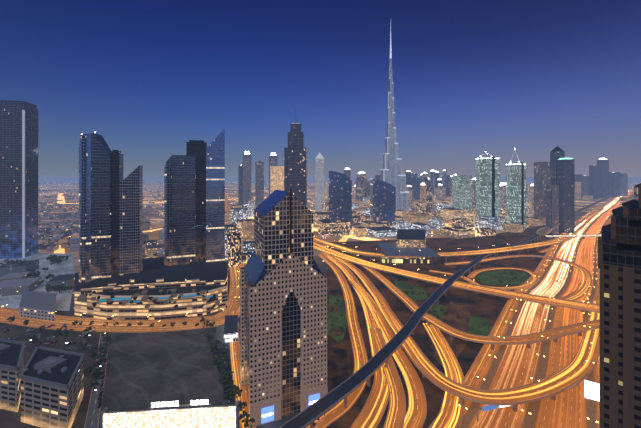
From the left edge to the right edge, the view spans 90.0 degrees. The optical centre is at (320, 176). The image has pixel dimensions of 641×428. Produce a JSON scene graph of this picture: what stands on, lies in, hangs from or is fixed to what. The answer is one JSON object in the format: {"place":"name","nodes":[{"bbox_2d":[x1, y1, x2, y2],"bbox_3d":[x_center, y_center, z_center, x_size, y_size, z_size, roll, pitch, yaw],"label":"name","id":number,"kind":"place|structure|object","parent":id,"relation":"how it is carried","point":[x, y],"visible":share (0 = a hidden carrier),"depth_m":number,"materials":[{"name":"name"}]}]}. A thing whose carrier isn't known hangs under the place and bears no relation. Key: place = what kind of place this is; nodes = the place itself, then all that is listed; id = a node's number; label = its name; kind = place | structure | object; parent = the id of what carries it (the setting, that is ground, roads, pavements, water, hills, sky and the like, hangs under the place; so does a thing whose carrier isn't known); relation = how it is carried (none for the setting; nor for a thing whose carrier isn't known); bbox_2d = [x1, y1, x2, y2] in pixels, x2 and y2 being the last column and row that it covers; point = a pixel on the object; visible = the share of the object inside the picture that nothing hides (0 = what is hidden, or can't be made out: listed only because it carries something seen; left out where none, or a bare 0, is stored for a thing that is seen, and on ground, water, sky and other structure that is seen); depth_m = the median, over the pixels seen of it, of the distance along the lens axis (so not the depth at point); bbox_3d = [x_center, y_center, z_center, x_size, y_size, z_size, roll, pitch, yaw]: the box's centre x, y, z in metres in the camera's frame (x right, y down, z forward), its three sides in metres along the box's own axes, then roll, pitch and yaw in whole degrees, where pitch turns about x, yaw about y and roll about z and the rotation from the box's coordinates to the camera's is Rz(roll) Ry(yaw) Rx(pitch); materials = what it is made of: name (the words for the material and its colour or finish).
{"place":"outdoors","nodes":[
{"label":"outdoors","id":0,"kind":"place"},
{"bbox_2d":[0,253,73,310],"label":"pale ground lots","id":1,"kind":"structure","parent":0,"point":[64,297],"depth_m":549.63,"materials":[{"name":"concrete"}]},
{"bbox_2d":[0,100,37,258],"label":"tower","id":2,"kind":"structure","parent":1,"relation":"on","point":[18,179],"depth_m":653.10,"materials":[{"name":"grey glass"}]},
{"bbox_2d":[0,260,74,296],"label":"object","id":3,"kind":"structure","parent":1,"relation":"on","point":[14,281],"depth_m":481.50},
{"bbox_2d":[0,322,101,427],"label":"parking ground","id":4,"kind":"structure","parent":0,"point":[10,419],"depth_m":308.39,"materials":[{"name":"asphalt"}]},
{"bbox_2d":[0,338,24,411],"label":"corner office","id":5,"kind":"structure","parent":4,"relation":"on","point":[11,360],"depth_m":229.55,"materials":[{"name":"grey"}]},
{"bbox_2d":[19,346,84,427],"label":"corner office","id":6,"kind":"structure","parent":4,"relation":"on","point":[52,387],"depth_m":216.16,"materials":[{"name":"grey"}]},
{"bbox_2d":[2,324,229,407],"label":"trees","id":7,"kind":"object","parent":4,"relation":"on","point":[89,346],"visible":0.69,"depth_m":315.94,"materials":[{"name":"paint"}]},
{"bbox_2d":[84,332,108,427],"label":"street","id":8,"kind":"structure","parent":0,"point":[92,417],"depth_m":233.88,"materials":[{"name":"asphalt"}]},
{"bbox_2d":[0,193,245,332],"bbox_3d":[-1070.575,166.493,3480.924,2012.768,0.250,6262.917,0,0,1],"label":"street","id":9,"kind":"structure","parent":0,"point":[233,304],"depth_m":367.70,"materials":[{"name":"asphalt"}]},
{"bbox_2d":[100,330,226,412],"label":"empty lot","id":10,"kind":"structure","parent":0,"point":[145,370],"depth_m":273.61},
{"bbox_2d":[238,165,242,207],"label":"tower","id":11,"kind":"structure","parent":0,"point":[240,184],"depth_m":1702.31,"materials":[{"name":"grey glass"}]},
{"bbox_2d":[229,311,255,427],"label":"side street","id":12,"kind":"structure","parent":0,"point":[235,355],"depth_m":274.00,"materials":[{"name":"asphalt"}]},
{"bbox_2d":[243,151,250,207],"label":"tower","id":13,"kind":"structure","parent":0,"point":[246,176],"depth_m":1650.80,"materials":[{"name":"white"}]},
{"bbox_2d":[231,193,264,262],"bbox_3d":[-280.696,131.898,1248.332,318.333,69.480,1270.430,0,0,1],"label":"buildings","id":14,"kind":"structure","parent":0,"point":[240,215],"depth_m":827.75,"materials":[{"name":"concrete"}]},
{"bbox_2d":[255,161,263,206],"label":"tower","id":15,"kind":"structure","parent":0,"point":[259,182],"depth_m":1502.73,"materials":[{"name":"grey metal"}]},
{"bbox_2d":[269,153,277,194],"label":"tower","id":16,"kind":"structure","parent":0,"point":[273,159],"depth_m":1750.38,"materials":[{"name":"white"}]},
{"bbox_2d":[270,166,283,193],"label":"tower","id":17,"kind":"structure","parent":0,"point":[276,177],"depth_m":1249.18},
{"bbox_2d":[315,152,323,211],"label":"tower","id":18,"kind":"structure","parent":0,"point":[319,180],"depth_m":1498.65,"materials":[{"name":"grey"}]},
{"bbox_2d":[0,0,640,176],"label":"sky","id":19,"kind":"structure","parent":0,"point":[471,78],"materials":[{"name":"blue"}]},
{"bbox_2d":[12,177,640,427],"bbox_3d":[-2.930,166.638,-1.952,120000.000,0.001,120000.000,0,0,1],"label":"ground","id":20,"kind":"structure","parent":0,"point":[156,220],"depth_m":1437.30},
{"bbox_2d":[19,290,56,320],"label":"white low block","id":21,"kind":"structure","parent":20,"relation":"on","point":[40,305],"depth_m":383.73,"materials":[{"name":"concrete"}]},
{"bbox_2d":[0,241,157,293],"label":"trees","id":22,"kind":"object","parent":20,"relation":"on","point":[53,260],"visible":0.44,"depth_m":524.69,"materials":[{"name":"green plant"}]},
{"bbox_2d":[38,182,163,251],"bbox_3d":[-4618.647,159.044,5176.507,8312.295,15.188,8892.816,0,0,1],"label":"low-rise buildings","id":23,"kind":"structure","parent":20,"relation":"on","point":[52,245],"depth_m":976.06,"materials":[{"name":"concrete"}]},
{"bbox_2d":[79,131,142,282],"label":"skyscrapers","id":24,"kind":"structure","parent":20,"relation":"on","point":[110,220],"depth_m":430.92,"materials":[{"name":"blue"}]},
{"bbox_2d":[72,257,227,319],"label":"podium building","id":25,"kind":"structure","parent":20,"relation":"on","point":[156,288],"depth_m":386.74,"materials":[{"name":"beige concrete"}]},
{"bbox_2d":[143,210,163,257],"bbox_3d":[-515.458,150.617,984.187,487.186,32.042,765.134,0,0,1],"label":"buildings","id":26,"kind":"structure","parent":20,"relation":"on","point":[152,247],"depth_m":702.42,"materials":[{"name":"grey glass"}]},
{"bbox_2d":[38,178,268,183],"bbox_3d":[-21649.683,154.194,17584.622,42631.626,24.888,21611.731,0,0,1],"label":"city","id":27,"kind":"object","parent":20,"relation":"on","point":[59,182],"visible":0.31,"depth_m":8283.87},
{"bbox_2d":[3,316,324,427],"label":"trees","id":28,"kind":"object","parent":20,"relation":"on","point":[96,373],"visible":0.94,"depth_m":283.15,"materials":[{"name":"green plant"}]},
{"bbox_2d":[100,400,238,427],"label":"billboard building","id":29,"kind":"structure","parent":20,"relation":"on","point":[224,416],"depth_m":184.48,"materials":[{"name":"white"}]},
{"bbox_2d":[164,129,224,265],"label":"skyscrapers","id":30,"kind":"structure","parent":20,"relation":"on","point":[194,204],"depth_m":521.62,"materials":[{"name":"glass"}]},
{"bbox_2d":[224,315,237,342],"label":"building","id":31,"kind":"structure","parent":20,"relation":"on","point":[231,328],"depth_m":332.04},
{"bbox_2d":[225,211,240,266],"bbox_3d":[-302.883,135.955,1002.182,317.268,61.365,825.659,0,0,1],"label":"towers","id":32,"kind":"structure","parent":20,"relation":"on","point":[232,247],"depth_m":595.17,"materials":[{"name":"brown glass"}]},
{"bbox_2d":[240,189,327,426],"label":"skyscraper","id":33,"kind":"structure","parent":20,"relation":"on","point":[283,325],"depth_m":225.24,"materials":[{"name":"stone"}]},
{"bbox_2d":[284,123,306,206],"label":"stepped tower","id":34,"kind":"structure","parent":20,"relation":"on","point":[295,166],"depth_m":798.69,"materials":[{"name":"grey glass"}]},
{"bbox_2d":[39,194,564,331],"bbox_3d":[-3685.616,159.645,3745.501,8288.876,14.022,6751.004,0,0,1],"label":"trees","id":35,"kind":"object","parent":20,"relation":"on","point":[338,300],"visible":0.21,"depth_m":507.40,"materials":[{"name":"green plant"}]},
{"bbox_2d":[2,210,611,427],"bbox_3d":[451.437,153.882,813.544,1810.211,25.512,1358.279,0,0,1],"label":"street lamps","id":36,"kind":"object","parent":20,"relation":"on","point":[444,275],"visible":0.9,"depth_m":367.63,"materials":[{"name":"yellow"}]},
{"bbox_2d":[329,171,351,229],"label":"high-rise building","id":37,"kind":"structure","parent":20,"relation":"on","point":[340,195],"depth_m":997.51,"materials":[{"name":"blue glass"}]},
{"bbox_2d":[344,168,350,177],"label":"tower","id":38,"kind":"structure","parent":20,"relation":"on","point":[347,171],"depth_m":1899.45,"materials":[{"name":"white"}]},
{"bbox_2d":[367,181,369,195],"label":"tower","id":39,"kind":"structure","parent":20,"relation":"on","point":[368,188],"depth_m":2036.62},
{"bbox_2d":[370,179,394,221],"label":"high-rise building","id":40,"kind":"structure","parent":20,"relation":"on","point":[382,200],"depth_m":1096.19,"materials":[{"name":"blue glass"}]},
{"bbox_2d":[380,26,411,209],"bbox_3d":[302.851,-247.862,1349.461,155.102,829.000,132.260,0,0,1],"label":"skyscraper","id":41,"kind":"structure","parent":20,"relation":"on","point":[391,172],"depth_m":1327.86,"materials":[{"name":"grey"}]},
{"bbox_2d":[420,183,425,202],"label":"tower","id":42,"kind":"structure","parent":20,"relation":"on","point":[423,192],"depth_m":1603.67,"materials":[{"name":"grey"}]},
{"bbox_2d":[426,185,431,209],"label":"tower","id":43,"kind":"structure","parent":20,"relation":"on","point":[428,196],"depth_m":1343.92,"materials":[{"name":"white"}]},
{"bbox_2d":[313,194,545,238],"bbox_3d":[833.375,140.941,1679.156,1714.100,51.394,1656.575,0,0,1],"label":"low-rise buildings","id":44,"kind":"structure","parent":20,"relation":"on","point":[421,217],"depth_m":1003.94,"materials":[{"name":"beige concrete"}]},
{"bbox_2d":[430,169,435,194],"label":"tower","id":45,"kind":"structure","parent":20,"relation":"on","point":[432,177],"depth_m":2183.83,"materials":[{"name":"grey"}]},
{"bbox_2d":[434,188,443,202],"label":"tower","id":46,"kind":"structure","parent":20,"relation":"on","point":[436,193],"depth_m":1998.72,"materials":[{"name":"white"}]},
{"bbox_2d":[442,170,446,186],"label":"tower","id":47,"kind":"structure","parent":20,"relation":"on","point":[444,172],"depth_m":2343.18,"materials":[{"name":"grey"}]},
{"bbox_2d":[449,177,451,196],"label":"tower","id":48,"kind":"structure","parent":20,"relation":"on","point":[450,186],"depth_m":1952.04,"materials":[{"name":"white"}]},
{"bbox_2d":[452,175,471,210],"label":"tower","id":49,"kind":"structure","parent":20,"relation":"on","point":[461,191],"depth_m":1296.44,"materials":[{"name":"glass"}]},
{"bbox_2d":[307,181,633,198],"bbox_3d":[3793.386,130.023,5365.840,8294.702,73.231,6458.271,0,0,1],"label":"distant buildings","id":50,"kind":"structure","parent":20,"relation":"on","point":[312,188],"depth_m":2881.21,"materials":[{"name":"grey glass"}]},
{"bbox_2d":[310,188,632,427],"bbox_3d":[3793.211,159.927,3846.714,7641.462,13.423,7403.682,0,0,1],"label":"viaduct piers","id":51,"kind":"structure","parent":20,"relation":"on","point":[514,407],"depth_m":357.50,"materials":[{"name":"beige concrete"}]},
{"bbox_2d":[280,187,633,427],"bbox_3d":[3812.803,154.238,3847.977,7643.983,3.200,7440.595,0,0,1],"label":"metro viaduct","id":52,"kind":"object","parent":51,"relation":"on","point":[316,410],"visible":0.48,"depth_m":263.10,"materials":[{"name":"concrete"}]},
{"bbox_2d":[476,151,499,217],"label":"construction tower","id":53,"kind":"structure","parent":20,"relation":"on","point":[487,186],"depth_m":993.49,"materials":[{"name":"glass"}]},
{"bbox_2d":[502,183,505,206],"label":"tower","id":54,"kind":"structure","parent":20,"relation":"on","point":[504,185],"depth_m":1747.30,"materials":[{"name":"grey"}]},
{"bbox_2d":[506,148,525,229],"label":"construction tower","id":55,"kind":"structure","parent":20,"relation":"on","point":[515,193],"depth_m":992.70,"materials":[{"name":"glass"}]},
{"bbox_2d":[528,184,533,207],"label":"tower","id":56,"kind":"structure","parent":20,"relation":"on","point":[531,193],"depth_m":1599.90,"materials":[{"name":"grey"}]},
{"bbox_2d":[534,162,549,216],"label":"tower","id":57,"kind":"structure","parent":20,"relation":"on","point":[541,175],"depth_m":1149.20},
{"bbox_2d":[582,176,588,195],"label":"tower","id":58,"kind":"structure","parent":20,"relation":"on","point":[585,185],"depth_m":2478.44,"materials":[{"name":"grey"}]},
{"bbox_2d":[597,158,608,197],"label":"tower","id":59,"kind":"structure","parent":20,"relation":"on","point":[603,163],"depth_m":2477.34,"materials":[{"name":"blue glass"}]},
{"bbox_2d":[609,172,619,196],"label":"tower","id":60,"kind":"structure","parent":20,"relation":"on","point":[614,184],"depth_m":2582.31,"materials":[{"name":"blue glass"}]},
{"bbox_2d":[598,183,640,427],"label":"stepped tower","id":61,"kind":"structure","parent":20,"relation":"on","point":[619,252],"depth_m":118.79,"materials":[{"name":"brown concrete"}]},
{"bbox_2d":[620,173,627,195],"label":"tower","id":62,"kind":"structure","parent":20,"relation":"on","point":[623,184],"depth_m":2677.90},
{"bbox_2d":[327,295,346,343],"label":"lawn","id":63,"kind":"structure","parent":0,"point":[336,320],"depth_m":372.93,"materials":[{"name":"plant"}]},
{"bbox_2d":[327,306,338,311],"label":"dirt patch","id":64,"kind":"object","parent":63,"relation":"on","point":[335,309],"visible":0.81,"depth_m":400.89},
{"bbox_2d":[329,329,342,335],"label":"dirt patch","id":65,"kind":"object","parent":63,"relation":"on","point":[334,332],"visible":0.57,"depth_m":341.84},
{"bbox_2d":[307,254,367,427],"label":"highway ramp","id":66,"kind":"structure","parent":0,"point":[338,410],"depth_m":311.85,"materials":[{"name":"asphalt"}]},
{"bbox_2d":[355,178,356,200],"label":"tower","id":67,"kind":"structure","parent":0,"point":[355,189],"depth_m":2129.24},
{"bbox_2d":[320,252,392,427],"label":"highway ramp","id":68,"kind":"structure","parent":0,"point":[371,414],"depth_m":249.14,"materials":[{"name":"asphalt"}]},
{"bbox_2d":[357,171,364,200],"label":"tower","id":69,"kind":"structure","parent":0,"point":[361,185],"depth_m":1935.97,"materials":[{"name":"white"}]},
{"bbox_2d":[347,279,426,427],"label":"road","id":70,"kind":"structure","parent":0,"point":[415,414],"depth_m":266.54,"materials":[{"name":"asphalt"}]},
{"bbox_2d":[369,328,405,427],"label":"road","id":71,"kind":"structure","parent":0,"point":[396,413],"depth_m":247.93,"materials":[{"name":"asphalt"}]},
{"bbox_2d":[405,170,410,185],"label":"tower","id":72,"kind":"structure","parent":0,"point":[408,176],"depth_m":2125.69,"materials":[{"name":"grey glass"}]},
{"bbox_2d":[406,185,411,208],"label":"tower","id":73,"kind":"structure","parent":0,"point":[409,188],"depth_m":1590.58,"materials":[{"name":"grey"}]},
{"bbox_2d":[394,280,427,300],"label":"lawn","id":74,"kind":"structure","parent":0,"point":[403,287],"depth_m":467.67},
{"bbox_2d":[411,173,416,199],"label":"tower","id":75,"kind":"structure","parent":0,"point":[414,184],"depth_m":2043.63,"materials":[{"name":"blue glass"}]},
{"bbox_2d":[417,178,420,198],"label":"tower","id":76,"kind":"structure","parent":0,"point":[418,187],"depth_m":2285.34,"materials":[{"name":"blue glass"}]},
{"bbox_2d":[422,172,427,184],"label":"tower","id":77,"kind":"structure","parent":0,"point":[425,178],"depth_m":1875.29,"materials":[{"name":"white"}]},
{"bbox_2d":[427,303,446,319],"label":"lawn","id":78,"kind":"structure","parent":0,"point":[436,307],"depth_m":397.95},
{"bbox_2d":[438,184,442,199],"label":"tower","id":79,"kind":"structure","parent":0,"point":[440,191],"depth_m":1653.58,"materials":[{"name":"white"}]},
{"bbox_2d":[422,323,465,427],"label":"road","id":80,"kind":"structure","parent":0,"point":[451,414],"depth_m":265.18,"materials":[{"name":"asphalt"}]},
{"bbox_2d":[313,236,574,257],"bbox_3d":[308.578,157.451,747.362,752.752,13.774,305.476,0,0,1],"label":"flyover road","id":81,"kind":"structure","parent":0,"point":[462,253],"depth_m":664.21,"materials":[{"name":"asphalt"}]},
{"bbox_2d":[327,225,561,427],"bbox_3d":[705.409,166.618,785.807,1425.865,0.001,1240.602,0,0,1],"label":"ground","id":82,"kind":"structure","parent":0,"point":[488,307],"depth_m":493.73,"materials":[{"name":"soil"}]},
{"bbox_2d":[327,346,348,392],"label":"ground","id":83,"kind":"structure","parent":82,"relation":"on","point":[337,367],"depth_m":279.31,"materials":[{"name":"soil"}]},
{"bbox_2d":[357,374,407,427],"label":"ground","id":84,"kind":"structure","parent":82,"relation":"on","point":[364,395],"depth_m":240.87,"materials":[{"name":"soil"}]},
{"bbox_2d":[377,242,440,263],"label":"building","id":85,"kind":"structure","parent":82,"relation":"on","point":[392,249],"depth_m":619.07,"materials":[{"name":"grey"}]},
{"bbox_2d":[397,229,425,247],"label":"building","id":86,"kind":"structure","parent":82,"relation":"on","point":[413,238],"depth_m":683.91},
{"bbox_2d":[434,301,471,366],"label":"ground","id":87,"kind":"structure","parent":82,"relation":"on","point":[460,323],"depth_m":362.77,"materials":[{"name":"soil"}]},
{"bbox_2d":[442,312,456,317],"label":"dirt patch","id":88,"kind":"object","parent":87,"relation":"on","point":[451,315],"visible":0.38,"depth_m":383.61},
{"bbox_2d":[428,342,481,376],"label":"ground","id":89,"kind":"structure","parent":82,"relation":"on","point":[466,357],"depth_m":294.72,"materials":[{"name":"soil"}]},
{"bbox_2d":[477,380,599,421],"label":"gantry and panels","id":90,"kind":"object","parent":82,"relation":"on","point":[592,390],"visible":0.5,"depth_m":225.71,"materials":[{"name":"silver metal"}]},
{"bbox_2d":[536,227,550,235],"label":"metro station shell","id":91,"kind":"object","parent":82,"relation":"on","point":[543,231],"visible":0.94,"depth_m":859.12},
{"bbox_2d":[546,185,558,234],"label":"tower","id":92,"kind":"structure","parent":82,"relation":"on","point":[552,207],"depth_m":894.64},
{"bbox_2d":[550,146,564,184],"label":"tower","id":93,"kind":"structure","parent":82,"relation":"on","point":[556,153],"depth_m":997.00,"materials":[{"name":"grey glass"}]},
{"bbox_2d":[557,158,574,232],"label":"tower","id":94,"kind":"structure","parent":82,"relation":"on","point":[566,175],"depth_m":941.73,"materials":[{"name":"grey glass"}]},
{"bbox_2d":[545,234,600,239],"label":"footbridge","id":95,"kind":"object","parent":82,"relation":"on","point":[583,236],"visible":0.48,"depth_m":845.09,"materials":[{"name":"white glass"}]},
{"bbox_2d":[445,175,450,196],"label":"tower","id":96,"kind":"structure","parent":0,"point":[447,184],"depth_m":2231.79,"materials":[{"name":"blue glass"}]},
{"bbox_2d":[313,242,599,312],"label":"flyover road","id":97,"kind":"structure","parent":0,"point":[571,304],"depth_m":458.99,"materials":[{"name":"asphalt"}]},
{"bbox_2d":[330,255,599,405],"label":"ramp road","id":98,"kind":"structure","parent":0,"point":[577,369],"depth_m":254.42,"materials":[{"name":"asphalt"}]},
{"bbox_2d":[331,248,599,344],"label":"ramp road","id":99,"kind":"structure","parent":0,"point":[531,338],"depth_m":327.37,"materials":[{"name":"asphalt"}]},
{"bbox_2d":[472,180,474,206],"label":"tower","id":100,"kind":"structure","parent":0,"point":[473,193],"depth_m":1622.26,"materials":[{"name":"grey"}]},
{"bbox_2d":[468,316,492,335],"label":"lawn","id":101,"kind":"structure","parent":0,"point":[480,326],"depth_m":355.55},
{"bbox_2d":[428,267,539,289],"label":"loop ramp","id":102,"kind":"structure","parent":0,"point":[530,283],"depth_m":532.24,"materials":[{"name":"asphalt"}]},
{"bbox_2d":[500,185,503,206],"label":"tower","id":103,"kind":"structure","parent":0,"point":[501,196],"depth_m":1645.69,"materials":[{"name":"white"}]},
{"bbox_2d":[476,270,529,285],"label":"grass patch","id":104,"kind":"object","parent":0,"point":[487,278],"depth_m":522.60,"materials":[{"name":"plant"}]},
{"bbox_2d":[444,255,591,299],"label":"loop road","id":105,"kind":"structure","parent":0,"point":[582,289],"depth_m":547.04,"materials":[{"name":"asphalt"}]},
{"bbox_2d":[428,182,640,427],"bbox_3d":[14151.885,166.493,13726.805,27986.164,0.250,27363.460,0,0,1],"label":"service road","id":106,"kind":"structure","parent":0,"point":[480,365],"depth_m":337.48,"materials":[{"name":"asphalt"}]},
{"bbox_2d":[456,186,633,427],"bbox_3d":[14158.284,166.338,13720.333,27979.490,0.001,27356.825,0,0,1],"label":"verge pavement","id":107,"kind":"structure","parent":0,"point":[470,413],"depth_m":297.56,"materials":[{"name":"concrete"}]},
{"bbox_2d":[467,183,639,427],"bbox_3d":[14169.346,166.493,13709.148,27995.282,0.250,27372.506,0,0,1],"label":"highway","id":108,"kind":"structure","parent":0,"point":[517,366],"depth_m":303.00,"materials":[{"name":"asphalt"}]},
{"bbox_2d":[538,208,603,252],"bbox_3d":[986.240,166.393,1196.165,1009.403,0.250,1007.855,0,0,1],"label":"link road","id":109,"kind":"structure","parent":0,"point":[583,225],"depth_m":984.96,"materials":[{"name":"asphalt"}]},
{"bbox_2d":[522,188,633,427],"bbox_3d":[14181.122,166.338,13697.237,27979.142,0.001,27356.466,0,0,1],"label":"median pavement","id":110,"kind":"structure","parent":0,"point":[530,419],"depth_m":304.36,"materials":[{"name":"concrete"}]},
{"bbox_2d":[575,182,580,199],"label":"tower","id":111,"kind":"structure","parent":0,"point":[577,190],"depth_m":2237.98,"materials":[{"name":"grey"}]},
{"bbox_2d":[575,174,581,199],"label":"tower","id":112,"kind":"structure","parent":0,"point":[578,177],"depth_m":2281.94,"materials":[{"name":"blue glass"}]},
{"bbox_2d":[534,189,633,427],"bbox_3d":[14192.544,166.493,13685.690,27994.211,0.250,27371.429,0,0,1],"label":"highway","id":113,"kind":"structure","parent":0,"point":[567,408],"depth_m":299.60,"materials":[{"name":"asphalt"}]},
{"bbox_2d":[589,165,599,198],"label":"tower","id":114,"kind":"structure","parent":0,"point":[594,181],"depth_m":2380.09,"materials":[{"name":"blue glass"}]},
{"bbox_2d":[583,191,633,427],"bbox_3d":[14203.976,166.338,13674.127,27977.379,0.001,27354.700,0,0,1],"label":"verge pavement","id":115,"kind":"structure","parent":0,"point":[592,416],"depth_m":376.34,"materials":[{"name":"concrete"}]},
{"bbox_2d":[590,192,633,427],"bbox_3d":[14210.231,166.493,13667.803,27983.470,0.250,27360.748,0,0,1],"label":"service road","id":116,"kind":"structure","parent":0,"point":[597,366],"depth_m":288.27,"materials":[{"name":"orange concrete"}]},
{"bbox_2d":[620,195,633,205],"bbox_3d":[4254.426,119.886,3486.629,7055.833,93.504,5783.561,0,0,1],"label":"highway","id":117,"kind":"structure","parent":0,"point":[626,199],"depth_m":1275.05,"materials":[{"name":"asphalt"}]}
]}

